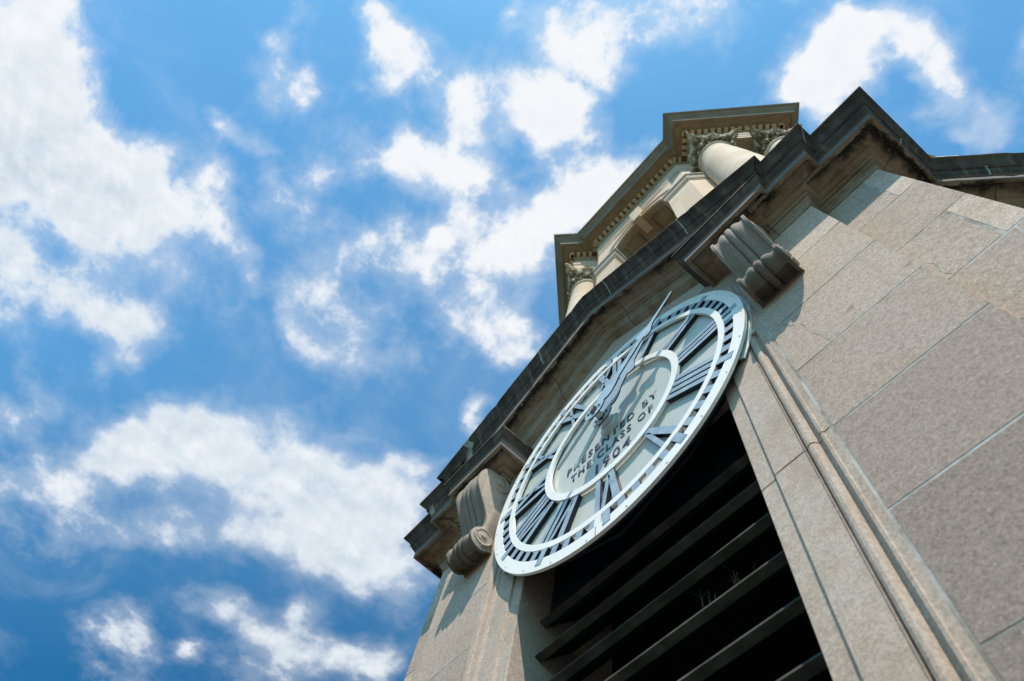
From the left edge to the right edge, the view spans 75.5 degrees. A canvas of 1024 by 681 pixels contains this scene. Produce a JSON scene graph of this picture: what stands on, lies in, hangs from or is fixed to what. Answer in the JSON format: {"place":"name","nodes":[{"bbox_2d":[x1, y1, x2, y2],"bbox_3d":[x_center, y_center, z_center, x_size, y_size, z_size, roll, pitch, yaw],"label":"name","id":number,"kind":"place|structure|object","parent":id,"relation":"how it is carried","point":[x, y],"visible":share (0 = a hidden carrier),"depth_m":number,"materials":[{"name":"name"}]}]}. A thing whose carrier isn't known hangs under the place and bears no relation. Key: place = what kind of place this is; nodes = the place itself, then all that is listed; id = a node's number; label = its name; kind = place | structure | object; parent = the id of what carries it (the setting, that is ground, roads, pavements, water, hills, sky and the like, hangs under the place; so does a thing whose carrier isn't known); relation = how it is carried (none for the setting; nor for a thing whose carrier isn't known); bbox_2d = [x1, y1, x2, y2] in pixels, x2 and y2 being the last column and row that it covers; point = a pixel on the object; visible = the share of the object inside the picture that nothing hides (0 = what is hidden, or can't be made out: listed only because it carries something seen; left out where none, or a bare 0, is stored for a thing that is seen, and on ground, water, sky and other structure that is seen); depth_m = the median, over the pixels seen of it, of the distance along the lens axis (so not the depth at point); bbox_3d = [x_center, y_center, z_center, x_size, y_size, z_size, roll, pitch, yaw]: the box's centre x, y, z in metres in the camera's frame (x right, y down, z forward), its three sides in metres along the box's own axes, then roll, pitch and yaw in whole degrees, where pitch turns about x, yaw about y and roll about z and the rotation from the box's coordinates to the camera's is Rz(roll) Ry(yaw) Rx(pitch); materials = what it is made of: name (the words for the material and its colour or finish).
{"place":"outdoors","nodes":[
{"label":"outdoors","id":0,"kind":"place"},
{"bbox_2d":[0,0,982,680],"bbox_3d":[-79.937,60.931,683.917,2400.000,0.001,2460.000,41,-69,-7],"label":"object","id":1,"kind":"structure","parent":0,"point":[80,176],"depth_m":648.29,"materials":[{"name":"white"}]},
{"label":"roof deck","id":2,"kind":"structure","parent":0,"visible":0},
{"bbox_2d":[403,86,1023,680],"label":"clock tower","id":3,"kind":"structure","parent":2,"relation":"on","point":[845,478],"depth_m":2.91,"materials":[{"name":"stone"}]},
{"bbox_2d":[462,556,611,680],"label":"window frame","id":4,"kind":"structure","parent":3,"relation":"in","point":[509,633],"depth_m":3.34,"materials":[{"name":"stone"}]},
{"bbox_2d":[494,290,752,575],"bbox_3d":[0.544,0.461,3.942,0.168,2.086,2.098,41,-69,-7],"label":"tower clock","id":5,"kind":"object","parent":3,"relation":"attached to","point":[621,434],"visible":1,"depth_m":3.67,"materials":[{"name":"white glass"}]},
{"bbox_2d":[692,557,764,605],"bbox_3d":[0.786,0.885,2.412,0.060,0.129,0.319,43,-70,-8],"label":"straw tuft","id":6,"kind":"object","parent":3,"relation":"on","point":[728,581],"visible":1,"depth_m":2.40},
{"bbox_2d":[725,283,996,680],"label":"window frame","id":7,"kind":"structure","parent":3,"relation":"in","point":[859,633],"depth_m":1.83,"materials":[{"name":"stone"}]}
]}

